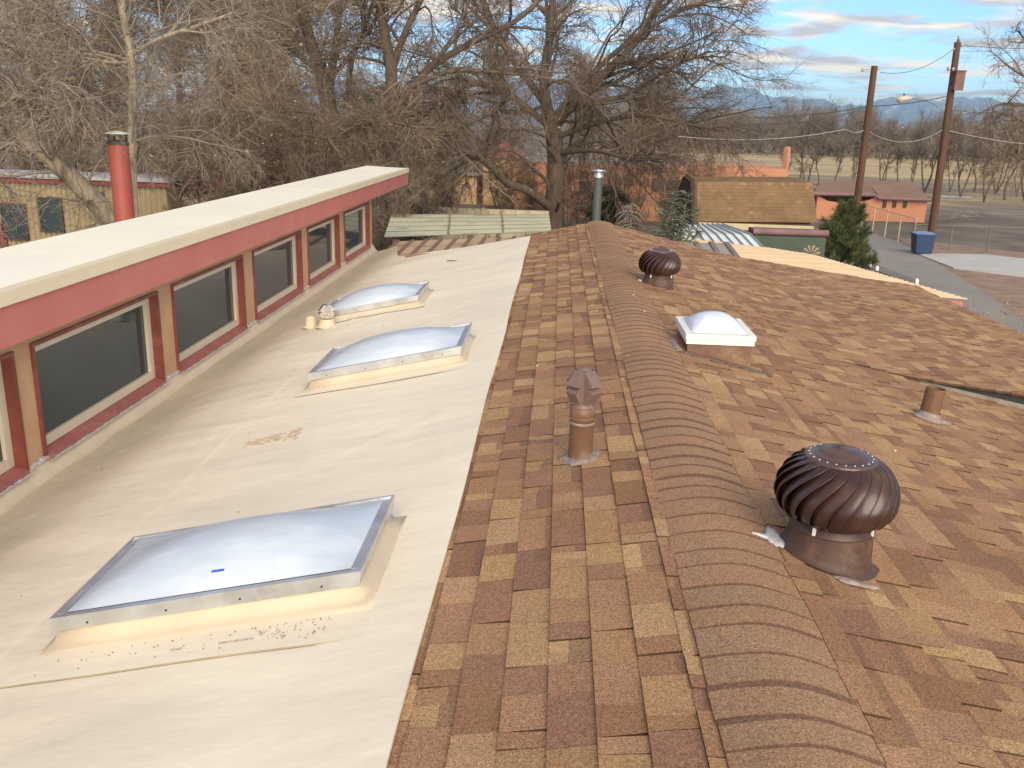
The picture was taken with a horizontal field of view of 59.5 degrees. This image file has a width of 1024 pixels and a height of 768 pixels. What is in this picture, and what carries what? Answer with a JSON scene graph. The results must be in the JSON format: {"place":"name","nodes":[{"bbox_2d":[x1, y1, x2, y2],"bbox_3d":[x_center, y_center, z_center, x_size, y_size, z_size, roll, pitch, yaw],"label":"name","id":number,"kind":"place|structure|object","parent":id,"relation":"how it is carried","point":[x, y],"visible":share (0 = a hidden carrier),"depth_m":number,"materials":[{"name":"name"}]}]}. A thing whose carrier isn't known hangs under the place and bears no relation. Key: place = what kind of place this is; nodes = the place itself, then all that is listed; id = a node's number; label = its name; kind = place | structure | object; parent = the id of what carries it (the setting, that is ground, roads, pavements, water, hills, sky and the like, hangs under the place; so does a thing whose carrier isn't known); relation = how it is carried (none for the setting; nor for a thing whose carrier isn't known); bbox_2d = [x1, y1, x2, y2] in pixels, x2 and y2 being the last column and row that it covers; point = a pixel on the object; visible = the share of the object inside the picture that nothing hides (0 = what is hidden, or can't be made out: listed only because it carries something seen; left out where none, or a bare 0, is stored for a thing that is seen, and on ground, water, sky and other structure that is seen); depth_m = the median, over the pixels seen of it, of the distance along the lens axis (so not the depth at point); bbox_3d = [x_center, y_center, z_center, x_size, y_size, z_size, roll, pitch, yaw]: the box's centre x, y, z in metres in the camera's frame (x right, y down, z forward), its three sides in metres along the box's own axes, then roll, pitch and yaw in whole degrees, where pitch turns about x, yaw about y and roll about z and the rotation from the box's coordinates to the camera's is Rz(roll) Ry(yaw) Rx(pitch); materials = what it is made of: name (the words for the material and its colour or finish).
{"place":"outdoors","nodes":[
{"label":"outdoors","id":0,"kind":"place"},
{"bbox_2d":[0,106,1023,252],"bbox_3d":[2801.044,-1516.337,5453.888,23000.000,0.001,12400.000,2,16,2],"label":"ground","id":1,"kind":"structure","parent":0,"point":[997,217],"depth_m":57.86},
{"bbox_2d":[1,39,109,170],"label":"bare shrub","id":2,"kind":"object","parent":1,"relation":"on","point":[18,164],"visible":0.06,"depth_m":35.21,"materials":[{"name":"brown plant"}]},
{"bbox_2d":[0,0,135,168],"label":"bare tree","id":3,"kind":"object","parent":1,"relation":"on","point":[59,60],"visible":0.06,"depth_m":44.89,"materials":[{"name":"brown plant"}]},
{"bbox_2d":[0,0,150,173],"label":"bare tree","id":4,"kind":"object","parent":1,"relation":"on","point":[79,44],"visible":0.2,"depth_m":33.57,"materials":[{"name":"brown plant"}]},
{"bbox_2d":[0,169,187,247],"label":"metal shed","id":5,"kind":"structure","parent":1,"relation":"on","point":[144,194],"depth_m":25.31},
{"bbox_2d":[0,203,29,240],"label":"window","id":6,"kind":"structure","parent":5,"relation":"in","point":[20,229],"depth_m":25.47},
{"bbox_2d":[37,197,65,232],"bbox_3d":[-13.039,-4.783,25.356,0.692,0.973,0.070,2,16,2],"label":"window","id":7,"kind":"structure","parent":5,"relation":"in","point":[47,215],"depth_m":25.36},
{"bbox_2d":[35,86,154,172],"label":"bare shrub","id":8,"kind":"object","parent":1,"relation":"on","point":[86,151],"visible":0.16,"depth_m":33.49,"materials":[{"name":"brown plant"}]},
{"bbox_2d":[0,0,226,247],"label":"leaning tree","id":9,"kind":"object","parent":1,"relation":"on","point":[22,132],"visible":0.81,"depth_m":15.19,"materials":[{"name":"brown plant"}]},
{"bbox_2d":[45,42,187,173],"bbox_3d":[-16.809,-10.842,39.175,5.616,8.979,6.755,5,17,10],"label":"bare shrub","id":10,"kind":"object","parent":1,"relation":"on","point":[116,110],"visible":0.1,"depth_m":38.91,"materials":[{"name":"brown plant"}]},
{"bbox_2d":[64,0,175,160],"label":"bare tree","id":11,"kind":"object","parent":1,"relation":"on","point":[112,64],"visible":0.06,"depth_m":57.12,"materials":[{"name":"brown plant"}]},
{"bbox_2d":[78,99,212,206],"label":"bare shrub","id":12,"kind":"object","parent":1,"relation":"on","point":[156,152],"visible":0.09,"depth_m":26.11,"materials":[{"name":"brown plant"}]},
{"bbox_2d":[0,0,330,217],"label":"slim tree","id":13,"kind":"object","parent":1,"relation":"on","point":[129,61],"visible":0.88,"depth_m":14.76,"materials":[{"name":"brown plant"}]},
{"bbox_2d":[133,0,219,169],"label":"bare tree","id":14,"kind":"object","parent":1,"relation":"on","point":[157,14],"visible":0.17,"depth_m":52.62,"materials":[{"name":"brown plant"}]},
{"bbox_2d":[92,34,288,214],"bbox_3d":[-8.964,-6.055,25.697,4.914,7.857,5.911,-10,20,-34],"label":"bare shrub","id":15,"kind":"object","parent":1,"relation":"on","point":[191,175],"visible":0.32,"depth_m":25.19,"materials":[{"name":"brown plant"}]},
{"bbox_2d":[144,72,263,174],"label":"bare shrub","id":16,"kind":"object","parent":1,"relation":"on","point":[204,134],"visible":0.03,"depth_m":36.88,"materials":[{"name":"brown plant"}]},
{"bbox_2d":[152,0,298,170],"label":"bare tree","id":17,"kind":"object","parent":1,"relation":"on","point":[184,38],"visible":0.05,"depth_m":42.40,"materials":[{"name":"brown plant"}]},
{"bbox_2d":[151,0,318,174],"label":"bare tree","id":18,"kind":"object","parent":1,"relation":"on","point":[196,62],"visible":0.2,"depth_m":34.86,"materials":[{"name":"brown plant"}]},
{"bbox_2d":[170,88,302,202],"bbox_3d":[-8.007,-5.883,27.129,4.505,6.768,5.220,-5,18,-21],"label":"bare shrub","id":19,"kind":"object","parent":1,"relation":"on","point":[251,179],"visible":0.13,"depth_m":26.24,"materials":[{"name":"brown plant"}]},
{"bbox_2d":[180,171,302,205],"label":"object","id":20,"kind":"structure","parent":1,"relation":"on","point":[195,191],"depth_m":33.05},
{"bbox_2d":[188,0,316,171],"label":"bare tree","id":21,"kind":"object","parent":1,"relation":"on","point":[307,85],"visible":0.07,"depth_m":38.21,"materials":[{"name":"brown plant"}]},
{"bbox_2d":[180,32,361,196],"bbox_3d":[-7.495,-6.674,27.949,4.914,7.857,5.911,11,19,29],"label":"bare shrub","id":22,"kind":"object","parent":1,"relation":"on","point":[267,182],"visible":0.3,"depth_m":26.77,"materials":[{"name":"brown plant"}]},
{"bbox_2d":[90,0,471,241],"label":"old tree","id":23,"kind":"object","parent":1,"relation":"on","point":[302,21],"visible":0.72,"depth_m":27.39,"materials":[{"name":"brown plant"}]},
{"bbox_2d":[227,44,346,176],"bbox_3d":[-9.187,-9.976,37.011,5.616,8.979,6.755,-5,18,-23],"label":"bare shrub","id":24,"kind":"object","parent":1,"relation":"on","point":[290,145],"visible":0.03,"depth_m":36.25,"materials":[{"name":"brown plant"}]},
{"bbox_2d":[232,0,344,144],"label":"bare tree","id":25,"kind":"object","parent":1,"relation":"on","point":[291,7],"visible":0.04,"depth_m":49.23,"materials":[{"name":"brown plant"}]},
{"bbox_2d":[202,88,377,232],"bbox_3d":[-6.510,-5.843,27.148,4.505,6.768,5.220,17,22,41],"label":"bare shrub","id":26,"kind":"object","parent":1,"relation":"on","point":[302,170],"visible":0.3,"depth_m":26.19,"materials":[{"name":"brown plant"}]},
{"bbox_2d":[237,34,444,248],"bbox_3d":[-5.305,-6.663,27.477,6.192,8.231,5.148,3,16,5],"label":"bare shrub","id":27,"kind":"object","parent":1,"relation":"on","point":[373,145],"visible":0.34,"depth_m":27.22,"materials":[{"name":"brown plant"}]},
{"bbox_2d":[335,62,369,170],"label":"bare tree","id":28,"kind":"object","parent":1,"relation":"on","point":[344,92],"visible":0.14,"depth_m":67.21,"materials":[{"name":"brown plant"}]},
{"bbox_2d":[330,134,459,250],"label":"bare shrub","id":29,"kind":"object","parent":1,"relation":"on","point":[375,241],"visible":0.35,"depth_m":25.63,"materials":[{"name":"brown plant"}]},
{"bbox_2d":[211,0,626,244],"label":"old tree","id":30,"kind":"object","parent":1,"relation":"on","point":[383,26],"visible":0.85,"depth_m":28.19,"materials":[{"name":"brown plant"}]},
{"bbox_2d":[355,71,493,240],"bbox_3d":[-3.530,-8.509,35.245,5.629,7.483,4.680,10,18,25],"label":"bare shrub","id":31,"kind":"object","parent":1,"relation":"on","point":[434,197],"visible":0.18,"depth_m":35.15,"materials":[{"name":"brown plant"}]},
{"bbox_2d":[424,139,468,206],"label":"bare shrub","id":32,"kind":"object","parent":1,"relation":"on","point":[449,200],"visible":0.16,"depth_m":47.06,"materials":[{"name":"brown plant"}]},
{"bbox_2d":[424,168,482,203],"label":"cream house","id":33,"kind":"structure","parent":1,"relation":"on","point":[479,192],"depth_m":61.10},
{"bbox_2d":[424,55,483,184],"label":"bare tree","id":34,"kind":"object","parent":1,"relation":"on","point":[459,110],"visible":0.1,"depth_m":59.41,"materials":[{"name":"brown plant"}]},
{"bbox_2d":[386,235,528,255],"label":"patio roof","id":35,"kind":"structure","parent":1,"relation":"on","point":[411,246],"depth_m":18.11,"materials":[{"name":"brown wood"}]},
{"bbox_2d":[384,214,550,243],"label":"carport roof","id":36,"kind":"structure","parent":1,"relation":"on","point":[440,224],"depth_m":24.29,"materials":[{"name":"beige metal"}]},
{"bbox_2d":[404,206,548,239],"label":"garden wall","id":37,"kind":"structure","parent":1,"relation":"on","point":[489,211],"depth_m":37.67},
{"bbox_2d":[454,3,530,152],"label":"bare tree","id":38,"kind":"object","parent":1,"relation":"on","point":[489,104],"visible":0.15,"depth_m":61.95,"materials":[{"name":"brown plant"}]},
{"bbox_2d":[462,117,541,209],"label":"bare shrub","id":39,"kind":"object","parent":1,"relation":"on","point":[495,193],"visible":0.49,"depth_m":45.01,"materials":[{"name":"brown plant"}]},
{"bbox_2d":[483,141,529,205],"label":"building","id":40,"kind":"structure","parent":1,"relation":"on","point":[486,199],"depth_m":60.88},
{"bbox_2d":[0,166,1023,767],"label":"house","id":41,"kind":"structure","parent":1,"relation":"on","point":[636,594],"depth_m":4.78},
{"bbox_2d":[0,351,29,492],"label":"window","id":42,"kind":"structure","parent":41,"relation":"in","point":[14,464],"depth_m":6.30,"materials":[{"name":"paint"}]},
{"bbox_2d":[29,291,166,460],"bbox_3d":[-3.455,-0.156,7.553,0.157,0.895,2.100,2,16,2],"label":"window","id":43,"kind":"structure","parent":41,"relation":"in","point":[86,373],"depth_m":7.51,"materials":[{"name":"paint"}]},
{"bbox_2d":[103,131,134,221],"bbox_3d":[-6.339,-2.959,14.612,0.410,2.258,0.410,2,16,2],"label":"chimney pipe","id":44,"kind":"object","parent":41,"relation":"on","point":[121,183],"visible":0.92,"depth_m":14.39,"materials":[{"name":"metal"}]},
{"bbox_2d":[0,494,410,688],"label":"skylight","id":45,"kind":"object","parent":41,"relation":"on","point":[258,549],"visible":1,"depth_m":3.63,"materials":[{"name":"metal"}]},
{"bbox_2d":[170,255,247,372],"bbox_3d":[-3.330,-0.826,9.838,0.157,0.895,2.030,2,16,2],"label":"window","id":46,"kind":"structure","parent":41,"relation":"in","point":[209,305],"depth_m":9.91,"materials":[{"name":"glass"}]},
{"bbox_2d":[244,427,303,446],"bbox_3d":[-1.598,0.374,6.008,0.405,0.091,0.264,-3,17,-15],"label":"mud smear","id":47,"kind":"object","parent":41,"relation":"on","point":[266,440],"visible":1,"depth_m":6.03},
{"bbox_2d":[252,231,303,321],"bbox_3d":[-3.200,-1.513,12.186,0.157,0.895,2.130,2,16,2],"label":"window","id":48,"kind":"structure","parent":41,"relation":"in","point":[277,265],"depth_m":12.33,"materials":[{"name":"paint"}]},
{"bbox_2d":[307,215,340,286],"bbox_3d":[-3.074,-2.188,14.491,0.157,0.895,1.980,2,16,2],"label":"window","id":49,"kind":"structure","parent":41,"relation":"in","point":[323,238],"depth_m":14.72,"materials":[{"name":"paint"}]},
{"bbox_2d":[315,303,335,328],"bbox_3d":[-2.050,-0.765,9.906,0.260,0.260,0.260,2,16,2],"label":"vent pipe","id":50,"kind":"object","parent":41,"relation":"on","point":[326,313],"visible":0.97,"depth_m":9.85,"materials":[{"name":"metal"}]},
{"bbox_2d":[343,202,370,263],"bbox_3d":[-2.945,-2.873,16.830,0.157,0.895,2.140,2,16,2],"label":"window","id":51,"kind":"structure","parent":41,"relation":"in","point":[356,220],"depth_m":17.12,"materials":[{"name":"paint"}]},
{"bbox_2d":[317,282,433,324],"bbox_3d":[-1.593,-0.959,10.521,1.284,0.428,1.075,2,16,2],"label":"skylight","id":52,"kind":"object","parent":41,"relation":"on","point":[377,299],"visible":0.94,"depth_m":10.19,"materials":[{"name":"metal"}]},
{"bbox_2d":[295,322,479,397],"bbox_3d":[-0.932,-0.231,7.479,1.484,0.459,1.146,2,16,2],"label":"skylight","id":53,"kind":"object","parent":41,"relation":"on","point":[460,340],"visible":1,"depth_m":7.15,"materials":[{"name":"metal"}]},
{"bbox_2d":[557,367,601,465],"bbox_3d":[0.350,0.168,4.546,0.234,0.518,0.205,2,16,2],"label":"vent pipe","id":54,"kind":"object","parent":41,"relation":"on","point":[583,391],"visible":0.98,"depth_m":4.51,"materials":[{"name":"metal"}]},
{"bbox_2d":[591,169,605,220],"bbox_3d":[1.433,-2.456,15.480,0.270,2.450,0.270,2,16,2],"label":"flue pipe","id":55,"kind":"object","parent":41,"relation":"attached to","point":[597,195],"visible":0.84,"depth_m":15.20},
{"bbox_2d":[638,246,680,289],"bbox_3d":[1.555,-1.227,9.447,0.447,0.457,0.447,2,16,2],"label":"turbine vent","id":56,"kind":"object","parent":41,"relation":"on","point":[659,266],"visible":1,"depth_m":9.32,"materials":[{"name":"brown metal"}]},
{"bbox_2d":[670,311,772,375],"bbox_3d":[1.579,-0.336,6.876,0.740,0.412,0.746,2,16,2],"label":"skylight","id":57,"kind":"object","parent":41,"relation":"on","point":[721,337],"visible":1,"depth_m":6.65,"materials":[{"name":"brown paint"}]},
{"bbox_2d":[682,239,967,306],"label":"porch roof","id":58,"kind":"structure","parent":41,"relation":"attached to","point":[793,258],"depth_m":19.12,"materials":[{"name":"beige metal"}]},
{"bbox_2d":[752,443,900,589],"bbox_3d":[1.283,0.484,3.551,0.469,0.516,0.496,-13,22,-41],"label":"turbine vent","id":59,"kind":"object","parent":41,"relation":"on","point":[839,504],"visible":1,"depth_m":3.42,"materials":[{"name":"brown metal"}]},
{"bbox_2d":[912,385,951,425],"bbox_3d":[3.068,0.162,6.555,0.246,0.277,0.255,-9,19,-32],"label":"plumbing pipe","id":60,"kind":"object","parent":41,"relation":"on","point":[929,410],"visible":0.96,"depth_m":6.52,"materials":[{"name":"metal"}]},
{"bbox_2d":[506,151,565,209],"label":"bare shrub","id":61,"kind":"object","parent":1,"relation":"on","point":[527,201],"visible":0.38,"depth_m":46.09,"materials":[{"name":"brown plant"}]},
{"bbox_2d":[336,0,824,240],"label":"spreading tree","id":62,"kind":"object","parent":1,"relation":"on","point":[553,203],"visible":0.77,"depth_m":35.73,"materials":[{"name":"brown plant"}]},
{"bbox_2d":[561,127,618,222],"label":"bare shrub","id":63,"kind":"object","parent":1,"relation":"on","point":[572,174],"visible":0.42,"depth_m":48.56,"materials":[{"name":"brown plant"}]},
{"bbox_2d":[550,25,630,159],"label":"bare tree","id":64,"kind":"object","parent":1,"relation":"on","point":[584,54],"visible":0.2,"depth_m":57.07,"materials":[{"name":"brown plant"}]},
{"bbox_2d":[569,129,639,221],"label":"bare shrub","id":65,"kind":"object","parent":1,"relation":"on","point":[581,172],"visible":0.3,"depth_m":42.77,"materials":[{"name":"brown plant"}]},
{"bbox_2d":[583,186,630,227],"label":"evergreen bush","id":66,"kind":"object","parent":1,"relation":"on","point":[607,192],"visible":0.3,"depth_m":38.89,"materials":[{"name":"green plant"}]},
{"bbox_2d":[591,121,670,229],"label":"bare shrub","id":67,"kind":"object","parent":1,"relation":"on","point":[637,200],"visible":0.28,"depth_m":44.67,"materials":[{"name":"brown plant"}]},
{"bbox_2d":[614,203,647,231],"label":"dead yucca","id":68,"kind":"object","parent":1,"relation":"on","point":[630,219],"visible":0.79,"depth_m":29.40,"materials":[{"name":"grey plant"}]},
{"bbox_2d":[511,146,790,221],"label":"adobe house","id":69,"kind":"structure","parent":1,"relation":"on","point":[771,171],"depth_m":54.02,"materials":[{"name":"orange"}]},
{"bbox_2d":[624,76,682,153],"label":"bare tree","id":70,"kind":"object","parent":1,"relation":"on","point":[647,144],"visible":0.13,"depth_m":75.77,"materials":[{"name":"brown plant"}]},
{"bbox_2d":[646,147,700,224],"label":"bare shrub","id":71,"kind":"object","parent":1,"relation":"on","point":[661,189],"visible":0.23,"depth_m":50.25,"materials":[{"name":"brown plant"}]},
{"bbox_2d":[648,190,707,241],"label":"spiky bush","id":72,"kind":"object","parent":1,"relation":"on","point":[678,231],"visible":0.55,"depth_m":20.56,"materials":[{"name":"green plant"}]},
{"bbox_2d":[678,241,739,256],"bbox_3d":[3.415,-0.994,17.207,1.490,3.585,3.246,4,17,7],"label":"lean to roof","id":73,"kind":"object","parent":1,"relation":"on","point":[726,248],"visible":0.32,"depth_m":17.42,"materials":[{"name":"grey metal"}]},
{"bbox_2d":[685,131,743,176],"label":"bare shrub","id":74,"kind":"object","parent":1,"relation":"on","point":[711,172],"visible":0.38,"depth_m":53.53,"materials":[{"name":"brown plant"}]},
{"bbox_2d":[674,223,763,246],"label":"canopy roof","id":75,"kind":"structure","parent":1,"relation":"on","point":[722,232],"depth_m":23.31,"materials":[{"name":"white metal"}]},
{"bbox_2d":[673,174,816,231],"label":"shingled shed","id":76,"kind":"structure","parent":1,"relation":"on","point":[744,203],"depth_m":28.98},
{"bbox_2d":[748,227,828,256],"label":"green building","id":77,"kind":"structure","parent":1,"relation":"on","point":[795,239],"depth_m":24.03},
{"bbox_2d":[569,94,1023,162],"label":"wood","id":78,"kind":"object","parent":1,"relation":"on","point":[768,144],"visible":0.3,"depth_m":199.87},
{"bbox_2d":[792,83,845,180],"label":"bare tree","id":79,"kind":"object","parent":1,"relation":"on","point":[802,156],"visible":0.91,"depth_m":69.72,"materials":[{"name":"brown plant"}]},
{"bbox_2d":[814,180,931,222],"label":"adobe shed","id":80,"kind":"structure","parent":1,"relation":"on","point":[909,198],"depth_m":58.10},
{"bbox_2d":[911,89,968,192],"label":"bare tree","id":81,"kind":"object","parent":1,"relation":"on","point":[932,165],"visible":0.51,"depth_m":85.60,"materials":[{"name":"brown plant"}]},
{"bbox_2d":[956,2,1023,202],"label":"edge tree","id":82,"kind":"object","parent":1,"relation":"on","point":[999,113],"visible":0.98,"depth_m":47.50,"materials":[{"name":"brown plant"}]},
{"bbox_2d":[1,0,1023,111],"label":"sky","id":83,"kind":"structure","parent":0,"point":[894,36],"materials":[{"name":"blue"}]},
{"bbox_2d":[300,78,1022,131],"bbox_3d":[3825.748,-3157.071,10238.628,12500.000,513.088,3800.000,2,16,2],"label":"mountains","id":84,"kind":"structure","parent":0,"point":[909,110],"depth_m":9463.50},
{"bbox_2d":[586,144,1023,181],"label":"field","id":85,"kind":"structure","parent":0,"point":[827,167],"depth_m":149.22,"materials":[{"name":"beige plant"}]},
{"bbox_2d":[788,174,1023,208],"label":"pasture","id":86,"kind":"structure","parent":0,"point":[1014,201],"depth_m":90.15,"materials":[{"name":"beige plant"}]},
{"bbox_2d":[775,124,799,169],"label":"bare tree","id":87,"kind":"object","parent":86,"relation":"on","point":[780,147],"visible":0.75,"depth_m":95.53,"materials":[{"name":"brown plant"}]},
{"bbox_2d":[830,120,857,180],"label":"bare tree","id":88,"kind":"object","parent":86,"relation":"on","point":[843,148],"visible":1,"depth_m":83.32,"materials":[{"name":"brown plant"}]},
{"bbox_2d":[869,102,903,180],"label":"bare tree","id":89,"kind":"object","parent":86,"relation":"on","point":[890,151],"visible":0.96,"depth_m":85.99,"materials":[{"name":"brown plant"}]},
{"bbox_2d":[888,127,907,180],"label":"bare tree","id":90,"kind":"object","parent":86,"relation":"on","point":[899,156],"visible":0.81,"depth_m":89.44,"materials":[{"name":"brown plant"}]},
{"bbox_2d":[929,104,970,172],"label":"bare tree","id":91,"kind":"object","parent":86,"relation":"on","point":[949,150],"visible":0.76,"depth_m":78.90,"materials":[{"name":"brown plant"}]},
{"bbox_2d":[949,96,1004,196],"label":"bare tree","id":92,"kind":"object","parent":86,"relation":"on","point":[962,157],"visible":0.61,"depth_m":81.74,"materials":[{"name":"brown plant"}]},
{"bbox_2d":[971,108,1018,202],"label":"bare tree","id":93,"kind":"object","parent":86,"relation":"on","point":[984,194],"visible":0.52,"depth_m":75.23,"materials":[{"name":"brown plant"}]},
{"bbox_2d":[981,97,1020,193],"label":"bare tree","id":94,"kind":"object","parent":86,"relation":"on","point":[996,190],"visible":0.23,"depth_m":87.20,"materials":[{"name":"brown plant"}]},
{"bbox_2d":[1005,99,1023,199],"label":"bare tree","id":95,"kind":"object","parent":86,"relation":"on","point":[1020,132],"visible":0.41,"depth_m":76.01,"materials":[{"name":"brown plant"}]},
{"bbox_2d":[832,226,1023,334],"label":"road","id":96,"kind":"structure","parent":0,"point":[900,258],"depth_m":36.37,"materials":[{"name":"asphalt"}]},
{"bbox_2d":[816,196,880,269],"bbox_3d":[9.304,-3.472,25.705,2.244,3.876,2.654,2,16,2],"label":"pine tree","id":97,"kind":"object","parent":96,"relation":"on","point":[846,243],"visible":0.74,"depth_m":25.03,"materials":[{"name":"green plant"}]},
{"bbox_2d":[853,66,878,231],"bbox_3d":[15.103,-9.538,39.157,0.771,8.248,0.331,2,16,2],"label":"utility pole","id":98,"kind":"object","parent":96,"relation":"on","point":[865,140],"visible":0.81,"depth_m":38.69,"materials":[{"name":"brown wood"}]},
{"bbox_2d":[755,96,945,117],"bbox_3d":[15.442,-12.096,39.033,13.107,1.338,0.826,-9,20,-33],"label":"utility wire","id":99,"kind":"object","parent":98,"relation":"attached to","point":[851,109],"visible":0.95,"depth_m":38.02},
{"bbox_2d":[860,205,916,242],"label":"chain link fence","id":100,"kind":"object","parent":96,"relation":"on","point":[885,225],"visible":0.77,"depth_m":48.95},
{"bbox_2d":[900,238,1023,321],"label":"verge","id":101,"kind":"structure","parent":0,"point":[1002,290],"depth_m":36.03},
{"bbox_2d":[910,231,937,253],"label":"wheelie bin","id":102,"kind":"object","parent":101,"relation":"on","point":[922,242],"visible":1,"depth_m":42.54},
{"bbox_2d":[928,36,966,249],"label":"utility pole","id":103,"kind":"object","parent":101,"relation":"on","point":[956,79],"visible":0.94,"depth_m":43.00,"materials":[{"name":"brown wood"}]},
{"bbox_2d":[913,223,1023,250],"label":"chain link fence","id":104,"kind":"object","parent":101,"relation":"on","point":[953,225],"visible":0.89,"depth_m":44.43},
{"bbox_2d":[919,253,1023,276],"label":"pavement","id":105,"kind":"structure","parent":0,"point":[1000,265],"depth_m":40.33,"materials":[{"name":"concrete"}]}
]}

